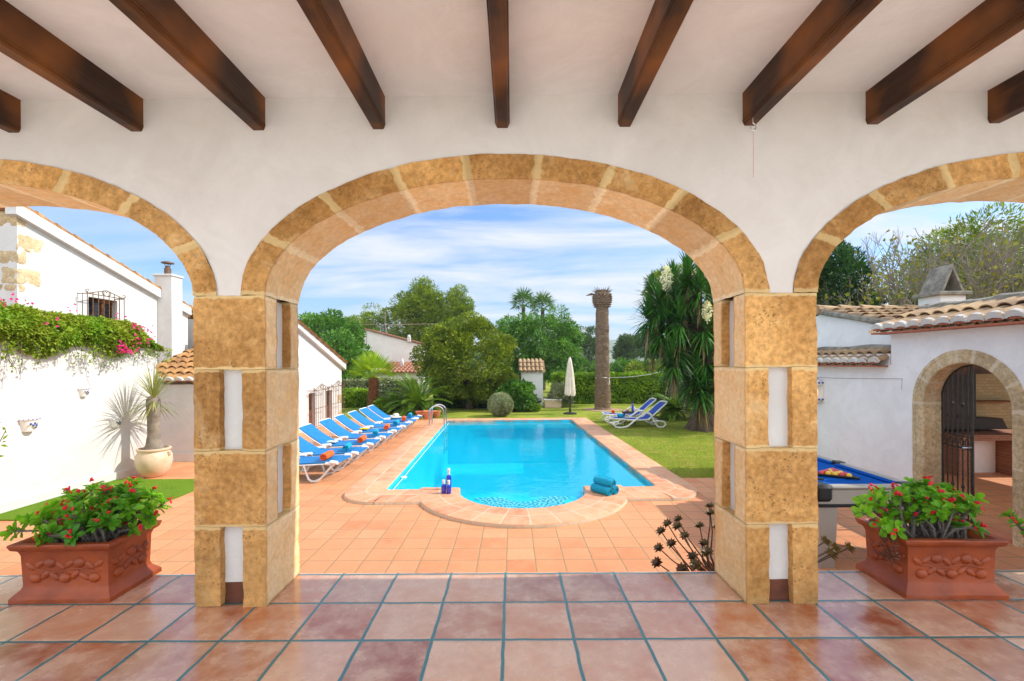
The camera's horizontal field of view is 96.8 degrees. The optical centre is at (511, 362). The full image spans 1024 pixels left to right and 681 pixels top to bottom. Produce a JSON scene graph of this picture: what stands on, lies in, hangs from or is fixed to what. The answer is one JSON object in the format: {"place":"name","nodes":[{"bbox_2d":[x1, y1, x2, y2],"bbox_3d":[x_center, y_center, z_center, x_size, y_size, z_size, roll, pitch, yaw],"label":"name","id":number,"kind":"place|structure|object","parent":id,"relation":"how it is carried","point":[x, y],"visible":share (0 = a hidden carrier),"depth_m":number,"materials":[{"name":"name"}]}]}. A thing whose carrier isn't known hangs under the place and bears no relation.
{"place":"outdoors","nodes":[
{"label":"outdoors","id":0,"kind":"place"},
{"bbox_2d":[188,314,347,432],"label":"whitewashed house","id":1,"kind":"structure","parent":0,"point":[321,364],"depth_m":14.69,"materials":[{"name":"paint"}]},
{"bbox_2d":[309,393,311,423],"bbox_3d":[-6.487,1.495,14.436,0.080,1.057,0.601,0,0,0],"label":"window","id":2,"kind":"structure","parent":1,"relation":"in","point":[310,418],"depth_m":14.60,"materials":[{"name":"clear glass"}]},
{"bbox_2d":[326,391,328,417],"bbox_3d":[-6.470,1.493,15.792,0.045,1.062,0.626,0,0,0],"label":"window","id":3,"kind":"structure","parent":1,"relation":"in","point":[326,391],"depth_m":15.83,"materials":[{"name":"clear glass"}]},
{"bbox_2d":[0,570,1023,680],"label":"arcade floor","id":4,"kind":"structure","parent":0,"point":[857,625],"depth_m":2.63,"materials":[{"name":"tile"}]},
{"bbox_2d":[7,520,161,604],"bbox_3d":[-2.969,1.383,3.200,0.658,0.389,0.466,0,0,-1],"label":"trough planter","id":5,"kind":"object","parent":4,"relation":"on","point":[108,571],"visible":0.96,"depth_m":3.01,"materials":[{"name":"ceramic"}]},
{"bbox_2d":[0,476,173,547],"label":"crown of thorns","id":6,"kind":"object","parent":5,"relation":"on","point":[111,513],"visible":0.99,"depth_m":3.15,"materials":[{"name":"green plant"}]},
{"bbox_2d":[0,0,1023,606],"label":"arcade","id":7,"kind":"object","parent":4,"relation":"on","point":[250,162],"visible":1,"depth_m":2.92,"materials":[{"name":"stone"}]},
{"bbox_2d":[855,517,1009,599],"bbox_3d":[2.907,1.352,3.190,0.659,0.389,0.465,0,0,1],"label":"trough planter","id":8,"kind":"object","parent":4,"relation":"on","point":[938,568],"visible":0.78,"depth_m":3.00,"materials":[{"name":"ceramic"}]},
{"bbox_2d":[879,530,900,561],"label":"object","id":9,"kind":"object","parent":8,"relation":"attached to","point":[889,555],"visible":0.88,"depth_m":3.08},
{"bbox_2d":[851,475,989,539],"bbox_3d":[2.860,1.024,3.178,0.931,0.430,0.527,0,0,2],"label":"crown of thorns","id":10,"kind":"object","parent":8,"relation":"on","point":[934,507],"visible":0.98,"depth_m":3.13,"materials":[{"name":"green plant"}]},
{"bbox_2d":[0,419,1023,574],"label":"terrace","id":11,"kind":"structure","parent":0,"point":[339,533],"depth_m":5.37,"materials":[{"name":"tile"}]},
{"bbox_2d":[0,341,155,513],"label":"garden wall","id":12,"kind":"structure","parent":11,"relation":"on","point":[71,442],"depth_m":7.29,"materials":[{"name":"paint"}]},
{"bbox_2d":[0,422,7,456],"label":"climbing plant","id":13,"kind":"object","parent":12,"relation":"attached to","point":[4,437],"visible":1,"depth_m":4.42,"materials":[{"name":"green plant"}]},
{"bbox_2d":[18,417,40,431],"bbox_3d":[-7.060,0.914,6.696,0.151,0.190,0.280,0,0,0],"label":"wall planter","id":14,"kind":"object","parent":12,"relation":"attached to","point":[27,425],"visible":1,"depth_m":6.64,"materials":[{"name":"white ceramic"}]},
{"bbox_2d":[78,388,90,396],"bbox_3d":[-7.084,0.493,7.563,0.107,0.135,0.199,0,0,0],"label":"wall planter","id":15,"kind":"object","parent":12,"relation":"attached to","point":[83,392],"visible":1,"depth_m":7.52,"materials":[{"name":"white ceramic"}]},
{"bbox_2d":[0,292,174,373],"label":"bougainvillea","id":16,"kind":"object","parent":12,"relation":"attached to","point":[44,333],"visible":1,"depth_m":7.07,"materials":[{"name":"green plant"}]},
{"bbox_2d":[109,418,122,427],"bbox_3d":[-7.073,1.077,8.158,0.123,0.155,0.228,0,0,0],"label":"wall planter","id":17,"kind":"object","parent":12,"relation":"attached to","point":[113,423],"visible":0.94,"depth_m":8.10,"materials":[{"name":"white ceramic"}]},
{"bbox_2d":[0,206,192,363],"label":"gabled house","id":18,"kind":"structure","parent":11,"relation":"on","point":[47,264],"depth_m":9.12,"materials":[{"name":"paint"}]},
{"bbox_2d":[88,297,111,319],"bbox_3d":[-8.847,-0.826,9.693,0.065,1.065,0.753,0,0,0],"label":"window","id":19,"kind":"structure","parent":18,"relation":"in","point":[102,311],"depth_m":9.76,"materials":[{"name":"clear glass"}]},
{"bbox_2d":[0,479,193,520],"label":"artificial grass mat","id":20,"kind":"object","parent":11,"relation":"on","point":[174,488],"visible":0.42,"depth_m":7.40,"materials":[{"name":"plant"}]},
{"bbox_2d":[134,445,172,477],"bbox_3d":[-6.632,1.840,8.429,0.567,0.530,0.570,0,0,-42],"label":"urn","id":21,"kind":"object","parent":11,"relation":"on","point":[154,463],"visible":0.79,"depth_m":8.24,"materials":[{"name":"beige ceramic"}]},
{"bbox_2d":[102,362,186,449],"bbox_3d":[-6.660,0.804,8.413,1.516,1.708,1.584,0,0,0],"label":"spineless yucca","id":22,"kind":"object","parent":21,"relation":"in","point":[154,407],"visible":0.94,"depth_m":8.35,"materials":[{"name":"green plant"}]},
{"bbox_2d":[156,347,193,461],"bbox_3d":[-7.088,0.672,11.047,2.578,2.870,2.946,0,0,0],"label":"annex","id":23,"kind":"object","parent":11,"relation":"on","point":[178,436],"visible":0.19,"depth_m":9.70,"materials":[{"name":"paint"}]},
{"bbox_2d":[299,453,351,482],"bbox_3d":[-3.799,1.720,8.217,1.597,0.734,0.734,0,0,2],"label":"sun lounger","id":24,"kind":"object","parent":11,"relation":"on","point":[306,460],"visible":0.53,"depth_m":8.16,"materials":[{"name":"blue fabric"}]},
{"bbox_2d":[320,450,333,460],"bbox_3d":[-3.336,1.672,8.209,0.137,0.128,0.360,0,0,-1],"label":"rolled towel","id":25,"kind":"object","parent":24,"relation":"on","point":[326,455],"visible":1,"depth_m":8.08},
{"bbox_2d":[299,436,368,471],"bbox_3d":[-3.737,1.720,9.003,1.597,0.734,0.734,0,0,-1],"label":"sun lounger","id":26,"kind":"object","parent":11,"relation":"on","point":[307,448],"visible":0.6,"depth_m":9.02,"materials":[{"name":"fabric"}]},
{"bbox_2d":[342,442,351,450],"bbox_3d":[-3.274,1.671,9.037,0.136,0.127,0.360,0,0,-10],"label":"rolled towel","id":27,"kind":"object","parent":26,"relation":"on","point":[347,446],"visible":1,"depth_m":8.87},
{"bbox_2d":[299,423,380,460],"bbox_3d":[-3.756,1.720,9.951,1.597,0.734,0.734,0,0,-2],"label":"sun lounger","id":28,"kind":"object","parent":11,"relation":"on","point":[312,432],"visible":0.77,"depth_m":9.87,"materials":[{"name":"fabric"}]},
{"bbox_2d":[357,435,366,442],"bbox_3d":[-3.293,1.672,9.998,0.136,0.127,0.360,0,0,-5],"label":"rolled towel","id":29,"kind":"object","parent":28,"relation":"on","point":[361,439],"visible":1,"depth_m":9.84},
{"bbox_2d":[318,418,392,451],"bbox_3d":[-3.734,1.720,10.905,1.597,0.734,0.734,0,0,1],"label":"sun lounger","id":30,"kind":"object","parent":11,"relation":"on","point":[330,425],"visible":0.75,"depth_m":10.87,"materials":[{"name":"fabric"}]},
{"bbox_2d":[334,414,401,444],"bbox_3d":[-3.730,1.720,11.831,1.597,0.734,0.734,0,0,-1],"label":"sun lounger","id":31,"kind":"object","parent":11,"relation":"on","point":[346,422],"visible":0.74,"depth_m":11.75,"materials":[{"name":"fabric"}]},
{"bbox_2d":[348,410,410,438],"bbox_3d":[-3.703,1.720,12.716,1.597,0.734,0.734,0,0,0],"label":"sun lounger","id":32,"kind":"object","parent":11,"relation":"on","point":[356,415],"visible":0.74,"depth_m":12.68,"materials":[{"name":"fabric"}]},
{"bbox_2d":[359,407,416,432],"bbox_3d":[-3.700,1.720,13.616,1.597,0.734,0.734,0,0,1],"label":"sun lounger","id":33,"kind":"object","parent":11,"relation":"on","point":[369,414],"visible":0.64,"depth_m":13.63,"materials":[{"name":"fabric"}]},
{"bbox_2d":[367,405,421,428],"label":"sun lounger","id":34,"kind":"object","parent":11,"relation":"on","point":[377,411],"visible":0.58,"depth_m":14.44,"materials":[{"name":"fabric"}]},
{"bbox_2d":[423,410,433,419],"bbox_3d":[-3.081,1.929,16.781,0.423,0.314,0.419,0,0,0],"label":"terracotta pot","id":35,"kind":"object","parent":11,"relation":"on","point":[426,414],"visible":0.81,"depth_m":16.64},
{"bbox_2d":[344,417,697,528],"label":"swimming pool","id":36,"kind":"structure","parent":11,"relation":"in","point":[523,473],"depth_m":11.71,"materials":[{"name":"liquid"}]},
{"bbox_2d":[429,404,447,453],"bbox_3d":[-2.411,2.154,14.906,0.535,1.557,0.520,0,0,0],"label":"pool ladder","id":37,"kind":"object","parent":36,"relation":"attached to","point":[444,434],"visible":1,"depth_m":14.76,"materials":[{"name":"silver metal"}]},
{"bbox_2d":[441,479,445,493],"bbox_3d":[-1.059,1.919,7.052,0.076,0.205,0.076,0,0,0],"label":"bottle","id":38,"kind":"object","parent":36,"relation":"on","point":[443,488],"visible":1,"depth_m":7.03,"materials":[{"name":"blue glass"}]},
{"bbox_2d":[446,468,450,484],"bbox_3d":[-1.011,1.856,7.274,0.084,0.330,0.084,0,0,0],"label":"bottle","id":39,"kind":"object","parent":36,"relation":"on","point":[448,476],"visible":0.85,"depth_m":7.25,"materials":[{"name":"blue glass"}]},
{"bbox_2d":[446,480,450,493],"bbox_3d":[-0.976,1.919,7.022,0.076,0.205,0.076,0,0,0],"label":"bottle","id":40,"kind":"object","parent":36,"relation":"on","point":[448,488],"visible":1,"depth_m":7.00,"materials":[{"name":"blue glass"}]},
{"bbox_2d":[590,483,612,495],"bbox_3d":[1.373,1.948,6.988,0.140,0.132,0.340,0,0,-38],"label":"rolled towel","id":41,"kind":"object","parent":36,"relation":"on","point":[601,489],"visible":1,"depth_m":6.92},
{"bbox_2d":[612,486,618,493],"bbox_3d":[1.485,1.948,7.067,0.141,0.131,0.340,0,0,-38],"label":"rolled towel","id":42,"kind":"object","parent":36,"relation":"on","point":[615,489],"visible":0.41,"depth_m":6.94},
{"bbox_2d":[593,476,615,487],"bbox_3d":[1.429,1.839,7.028,0.141,0.130,0.340,0,0,-40],"label":"rolled towel","id":43,"kind":"object","parent":42,"relation":"on","point":[605,481],"visible":1,"depth_m":6.96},
{"bbox_2d":[817,455,919,567],"bbox_3d":[3.524,1.628,5.550,1.040,0.846,2.150,0,0,0],"label":"pool table","id":44,"kind":"object","parent":11,"relation":"on","point":[834,493],"visible":0.26,"depth_m":4.53,"materials":[{"name":"silver metal"}]},
{"bbox_2d":[817,472,859,479],"bbox_3d":[3.522,1.232,5.032,0.348,0.023,0.431,0,0,0],"label":"ball rack","id":45,"kind":"object","parent":44,"relation":"on","point":[847,477],"visible":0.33,"depth_m":4.91,"materials":[{"name":"black plastic"}]},
{"bbox_2d":[814,264,1023,548],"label":"arched outbuilding","id":46,"kind":"structure","parent":11,"relation":"on","point":[878,420],"depth_m":6.52,"materials":[{"name":"paint"}]},
{"bbox_2d":[817,378,823,402],"bbox_3d":[5.527,0.512,8.240,0.212,0.460,0.210,0,0,0],"label":"wall lantern","id":47,"kind":"object","parent":46,"relation":"attached to","point":[820,389],"depth_m":8.18,"materials":[{"name":"white ceramic"}]},
{"bbox_2d":[941,364,974,523],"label":"iron gate","id":48,"kind":"structure","parent":46,"relation":"attached to","point":[970,443],"depth_m":5.81,"materials":[{"name":"black metal"}]},
{"bbox_3d":[1.730,1.911,3.820,0.424,0.300,0.420,0,0,0],"label":"terracotta pot","id":49,"kind":"object","parent":11,"relation":"on","visible":0},
{"bbox_2d":[651,502,854,570],"bbox_3d":[1.971,1.549,3.780,1.649,0.701,0.374,0,0,0],"label":"aeonium","id":50,"kind":"object","parent":49,"relation":"in","point":[695,563],"visible":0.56,"depth_m":3.76,"materials":[{"name":"brown plant"}]},
{"bbox_2d":[30,201,1023,344],"label":"sky","id":51,"kind":"structure","parent":0,"point":[492,250],"materials":[{"name":"blue"}]},
{"bbox_2d":[342,381,714,477],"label":"lawn","id":52,"kind":"structure","parent":0,"point":[544,412],"depth_m":14.40,"materials":[{"name":"plant"}]},
{"bbox_2d":[298,308,366,363],"bbox_3d":[-11.617,-0.483,26.845,5.979,5.428,4.537,0,0,-26],"label":"carob tree","id":53,"kind":"object","parent":52,"relation":"on","point":[322,322],"visible":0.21,"depth_m":26.30,"materials":[{"name":"green plant"}]},
{"bbox_2d":[318,326,374,386],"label":"carob tree","id":54,"kind":"object","parent":52,"relation":"on","point":[347,346],"visible":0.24,"depth_m":23.44,"materials":[{"name":"green plant"}]},
{"bbox_2d":[342,387,367,407],"bbox_3d":[-7.281,1.668,21.524,1.822,1.079,1.080,0,0,0],"label":"clipped hedge","id":55,"kind":"object","parent":52,"relation":"on","point":[356,397],"visible":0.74,"depth_m":21.25,"materials":[{"name":"green plant"}]},
{"bbox_2d":[338,314,378,330],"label":"pine tree","id":56,"kind":"object","parent":52,"relation":"on","point":[353,316],"visible":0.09,"depth_m":41.63,"materials":[{"name":"green plant"}]},
{"bbox_2d":[346,350,399,407],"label":"fan palm","id":57,"kind":"object","parent":52,"relation":"on","point":[369,363],"visible":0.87,"depth_m":19.40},
{"bbox_2d":[369,396,388,412],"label":"lavender bush","id":58,"kind":"object","parent":52,"relation":"on","point":[381,404],"visible":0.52,"depth_m":18.84,"materials":[{"name":"green plant"}]},
{"bbox_2d":[342,377,417,402],"bbox_3d":[-6.774,1.451,23.101,4.100,1.518,1.400,0,0,0],"label":"clipped hedge","id":59,"kind":"object","parent":52,"relation":"on","point":[363,383],"visible":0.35,"depth_m":22.67,"materials":[{"name":"green plant"}]},
{"bbox_2d":[353,302,418,349],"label":"pine tree","id":60,"kind":"object","parent":52,"relation":"on","point":[378,317],"visible":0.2,"depth_m":36.46,"materials":[{"name":"green plant"}]},
{"bbox_2d":[372,390,410,413],"bbox_3d":[-4.908,1.731,19.332,1.998,1.202,1.981,0,0,0],"label":"cycad","id":61,"kind":"object","parent":52,"relation":"on","point":[394,397],"visible":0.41,"depth_m":19.04,"materials":[{"name":"green plant"}]},
{"bbox_2d":[364,312,430,388],"bbox_3d":[-7.579,-0.420,32.110,5.127,6.188,8.080,0,0,0],"label":"villa","id":62,"kind":"object","parent":52,"relation":"on","point":[397,349],"visible":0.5,"depth_m":31.00,"materials":[{"name":"paint"}]},
{"bbox_2d":[361,323,436,324],"bbox_3d":[-8.106,-2.731,31.963,6.515,0.371,1.246,0,0,-27],"label":"overhead cable","id":63,"kind":"object","parent":62,"relation":"on","point":[395,324],"visible":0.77,"depth_m":31.70,"materials":[{"name":"grey plastic"}]},
{"bbox_2d":[384,274,447,343],"bbox_3d":[-6.931,-2.433,36.062,5.559,9.278,5.629,0,0,-36],"label":"pine tree","id":64,"kind":"object","parent":52,"relation":"on","point":[423,304],"visible":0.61,"depth_m":35.02,"materials":[{"name":"green plant"}]},
{"bbox_2d":[382,371,452,417],"bbox_3d":[-3.832,1.421,18.322,2.981,2.431,3.102,0,0,0],"label":"cycad","id":65,"kind":"object","parent":52,"relation":"on","point":[417,394],"visible":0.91,"depth_m":17.99,"materials":[{"name":"green plant"}]},
{"bbox_2d":[433,410,440,417],"bbox_3d":[-2.868,1.953,17.251,0.360,0.264,0.356,0,0,0],"label":"terracotta pot","id":66,"kind":"object","parent":52,"relation":"on","point":[436,413],"visible":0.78,"depth_m":17.14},
{"bbox_2d":[435,284,478,375],"bbox_3d":[-4.427,-1.967,34.871,4.311,8.320,3.602,0,0,0],"label":"pine tree","id":67,"kind":"object","parent":52,"relation":"on","point":[456,299],"visible":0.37,"depth_m":34.51,"materials":[{"name":"green plant"}]},
{"bbox_2d":[408,310,518,408],"bbox_3d":[-2.098,-0.071,20.470,4.891,4.505,4.077,0,0,0],"label":"pittosporum tree","id":68,"kind":"object","parent":52,"relation":"on","point":[446,347],"visible":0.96,"depth_m":19.59,"materials":[{"name":"green plant"}]},
{"bbox_2d":[431,376,497,408],"bbox_3d":[-2.093,1.402,21.117,3.330,1.615,1.447,0,0,0],"label":"clipped hedge","id":69,"kind":"object","parent":52,"relation":"on","point":[458,403],"visible":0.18,"depth_m":20.64,"materials":[{"name":"green plant"}]},
{"bbox_2d":[487,392,513,416],"bbox_3d":[-0.444,1.627,17.596,1.067,1.006,1.082,0,0,0],"label":"topiary ball","id":70,"kind":"object","parent":52,"relation":"on","point":[500,404],"visible":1,"depth_m":17.27,"materials":[{"name":"green plant"}]},
{"bbox_2d":[494,378,537,411],"bbox_3d":[0.087,1.532,19.620,2.108,1.777,1.825,0,0,0],"label":"oleander bush","id":71,"kind":"object","parent":52,"relation":"on","point":[522,394],"visible":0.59,"depth_m":19.11,"materials":[{"name":"green plant"}]},
{"bbox_2d":[508,286,539,344],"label":"fan palm","id":72,"kind":"object","parent":52,"relation":"on","point":[521,295],"visible":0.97,"depth_m":32.82,"materials":[{"name":"green plant"}]},
{"bbox_2d":[514,358,545,405],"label":"outbuilding","id":73,"kind":"structure","parent":52,"relation":"on","point":[529,367],"depth_m":21.60,"materials":[{"name":"paint"}]},
{"bbox_2d":[526,402,541,412],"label":"oleander bush","id":74,"kind":"object","parent":52,"relation":"on","point":[536,408],"visible":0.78,"depth_m":19.07,"materials":[{"name":"green plant"}]},
{"bbox_2d":[488,303,585,386],"bbox_3d":[1.376,-0.713,27.014,6.052,5.751,4.932,0,0,0],"label":"pepper tree","id":75,"kind":"object","parent":52,"relation":"on","point":[528,332],"visible":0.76,"depth_m":25.81,"materials":[{"name":"green plant"}]},
{"bbox_2d":[529,291,556,389],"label":"fan palm","id":76,"kind":"object","parent":52,"relation":"on","point":[546,299],"visible":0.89,"depth_m":33.82,"materials":[{"name":"green plant"}]},
{"bbox_2d":[544,399,561,407],"bbox_3d":[1.865,1.865,20.915,0.800,0.390,0.550,0,0,0],"label":"storage chest","id":77,"kind":"object","parent":52,"relation":"on","point":[550,403],"visible":0.94,"depth_m":20.68,"materials":[{"name":"beige plastic"}]},
{"bbox_2d":[544,380,574,406],"bbox_3d":[2.187,1.562,21.189,1.377,1.544,1.430,0,0,-38],"label":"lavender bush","id":78,"kind":"object","parent":52,"relation":"on","point":[557,390],"visible":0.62,"depth_m":20.94,"materials":[{"name":"green plant"}]},
{"bbox_2d":[549,323,585,352],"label":"pepper tree","id":79,"kind":"object","parent":52,"relation":"on","point":[578,339],"visible":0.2,"depth_m":27.65,"materials":[{"name":"green plant"}]},
{"bbox_2d":[563,357,576,414],"bbox_3d":[2.330,0.921,18.284,0.540,2.274,0.540,0,0,0],"label":"parasol","id":80,"kind":"object","parent":52,"relation":"on","point":[569,391],"visible":1,"depth_m":18.18,"materials":[{"name":"fabric"}]},
{"bbox_2d":[573,356,595,372],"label":"orchard tree","id":81,"kind":"object","parent":52,"relation":"on","point":[591,368],"visible":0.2,"depth_m":31.75,"materials":[{"name":"green plant"}]},
{"bbox_2d":[576,325,610,366],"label":"umbrella pine","id":82,"kind":"object","parent":52,"relation":"on","point":[588,346],"visible":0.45,"depth_m":57.21,"materials":[{"name":"green plant"}]},
{"bbox_2d":[584,408,622,411],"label":"bare soil","id":83,"kind":"structure","parent":52,"relation":"on","point":[593,409],"depth_m":19.68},
{"bbox_2d":[586,286,612,409],"bbox_3d":[3.918,-0.621,19.845,1.021,5.487,0.922,0,0,-36],"label":"palm stump","id":84,"kind":"object","parent":83,"relation":"on","point":[601,300],"visible":0.99,"depth_m":19.60,"materials":[{"name":"plant"}]},
{"bbox_2d":[595,371,662,384],"bbox_3d":[4.731,0.540,17.325,0.648,0.822,5.962,0,0,-17],"label":"rope","id":85,"kind":"object","parent":84,"relation":"attached to","point":[623,377],"visible":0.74,"depth_m":18.75,"materials":[{"name":"fabric"}]},
{"bbox_2d":[550,370,692,403],"bbox_3d":[6.569,1.262,23.136,9.314,1.837,1.534,0,0,0],"label":"clipped hedge","id":86,"kind":"object","parent":52,"relation":"on","point":[638,388],"visible":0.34,"depth_m":22.66,"materials":[{"name":"green plant"}]},
{"bbox_2d":[610,333,643,360],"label":"umbrella pine","id":87,"kind":"object","parent":52,"relation":"on","point":[624,347],"visible":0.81,"depth_m":59.10,"materials":[{"name":"green plant"}]},
{"bbox_2d":[609,357,646,372],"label":"orchard tree","id":88,"kind":"object","parent":52,"relation":"on","point":[618,365],"visible":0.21,"depth_m":33.48,"materials":[{"name":"green plant"}]},
{"bbox_2d":[601,398,656,422],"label":"garden lounger","id":89,"kind":"object","parent":52,"relation":"on","point":[646,405],"visible":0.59,"depth_m":15.62,"materials":[{"name":"blue fabric"}]},
{"bbox_2d":[607,400,667,428],"bbox_3d":[4.022,1.640,14.568,1.812,0.832,0.734,0,0,-2],"label":"garden lounger","id":90,"kind":"object","parent":52,"relation":"on","point":[653,411],"visible":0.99,"depth_m":14.41,"materials":[{"name":"blue fabric"}]},
{"bbox_2d":[622,358,666,379],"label":"orchard tree","id":91,"kind":"object","parent":52,"relation":"on","point":[629,367],"visible":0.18,"depth_m":30.16,"materials":[{"name":"green plant"}]},
{"bbox_2d":[633,332,666,364],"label":"umbrella pine","id":92,"kind":"object","parent":52,"relation":"on","point":[638,348],"visible":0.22,"depth_m":52.02,"materials":[{"name":"green plant"}]},
{"bbox_2d":[588,414,714,477],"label":"grass","id":93,"kind":"structure","parent":52,"relation":"on","point":[682,463],"depth_m":11.20,"materials":[{"name":"plant"}]},
{"bbox_2d":[649,390,692,421],"bbox_3d":[5.887,1.611,16.617,2.129,1.347,2.054,0,0,0],"label":"cycad","id":94,"kind":"object","parent":52,"relation":"on","point":[671,413],"visible":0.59,"depth_m":16.33,"materials":[{"name":"green plant"}]},
{"bbox_2d":[641,262,703,399],"bbox_3d":[7.870,-1.402,21.994,3.236,7.062,2.834,0,0,0],"label":"pine tree","id":95,"kind":"object","parent":52,"relation":"on","point":[657,271],"visible":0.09,"depth_m":21.84,"materials":[{"name":"green plant"}]},
{"bbox_2d":[631,249,714,432],"bbox_3d":[5.485,-0.766,13.768,4.369,5.920,3.076,0,0,0],"label":"yucca tree","id":96,"kind":"object","parent":52,"relation":"on","point":[684,343],"visible":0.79,"depth_m":13.31,"materials":[{"name":"green plant"}]},
{"bbox_2d":[816,238,880,315],"bbox_3d":[10.852,-0.763,15.503,3.090,7.220,2.735,0,0,0],"label":"cypress tree","id":97,"kind":"object","parent":52,"relation":"on","point":[839,263],"visible":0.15,"depth_m":14.90,"materials":[{"name":"green plant"}]},
{"bbox_2d":[817,207,1023,305],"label":"fig tree","id":98,"kind":"object","parent":52,"relation":"on","point":[993,276],"visible":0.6,"depth_m":13.25,"materials":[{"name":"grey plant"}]},
{"bbox_2d":[874,286,988,305],"bbox_3d":[14.748,-0.098,17.031,9.524,5.612,2.906,0,0,0],"label":"laurel bush","id":99,"kind":"object","parent":52,"relation":"on","point":[884,301],"visible":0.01,"depth_m":16.64,"materials":[{"name":"green plant"}]},
{"bbox_2d":[474,340,644,363],"bbox_3d":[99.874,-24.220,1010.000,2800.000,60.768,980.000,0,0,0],"label":"hills","id":100,"kind":"structure","parent":0,"point":[611,344],"depth_m":649.10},
{"bbox_2d":[944,472,1011,532],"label":"yard floor","id":101,"kind":"structure","parent":0,"point":[995,488],"depth_m":6.92,"materials":[{"name":"tile"}]},
{"bbox_2d":[944,416,1011,476],"bbox_3d":[8.908,1.523,8.350,2.100,1.000,0.800,0,0,0],"label":"brick barbecue counter","id":102,"kind":"object","parent":101,"relation":"on","point":[992,444],"visible":0.48,"depth_m":8.25,"materials":[{"name":"brick"}]},
{"bbox_2d":[944,363,1011,427],"bbox_3d":[9.004,0.678,6.550,5.000,2.670,4.700,0,0,0],"label":"kitchen shelter","id":103,"kind":"object","parent":101,"relation":"on","point":[988,385],"visible":0.09,"depth_m":8.72,"materials":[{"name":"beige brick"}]},
{"bbox_2d":[976,400,1010,402],"bbox_3d":[9.004,0.733,8.620,0.900,0.030,0.200,0,0,0],"label":"wall shelf","id":104,"kind":"object","parent":103,"relation":"attached to","point":[991,401],"depth_m":8.52,"materials":[{"name":"brown wood"}]},
{"label":"ground","id":105,"kind":"structure","parent":0,"visible":0},
{"bbox_2d":[463,347,648,374],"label":"woodland","id":106,"kind":"object","parent":105,"relation":"on","point":[478,356],"visible":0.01,"depth_m":80.18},
{"bbox_2d":[874,202,1023,295],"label":"pine tree","id":107,"kind":"object","parent":105,"relation":"on","point":[972,227],"visible":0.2,"depth_m":18.10,"materials":[{"name":"green plant"}]},
{"bbox_3d":[4.809,1.785,3.950,0.504,0.520,0.504,0,0,0],"label":"terracotta pot","id":108,"kind":"object","parent":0,"visible":0},
{"bbox_2d":[997,508,1023,534],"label":"crown of thorns","id":109,"kind":"object","parent":108,"relation":"in","point":[1015,520],"visible":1,"depth_m":4.03,"materials":[{"name":"green plant"}]},
{"label":"pool water","id":110,"kind":"structure","parent":0,"visible":0},
{"bbox_2d":[394,423,448,488],"bbox_3d":[-2.061,2.106,11.720,0.113,0.021,8.520,0,0,-1],"label":"pool rope","id":111,"kind":"object","parent":110,"relation":"on","point":[402,477],"visible":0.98,"depth_m":9.13,"materials":[{"name":"white plastic"}]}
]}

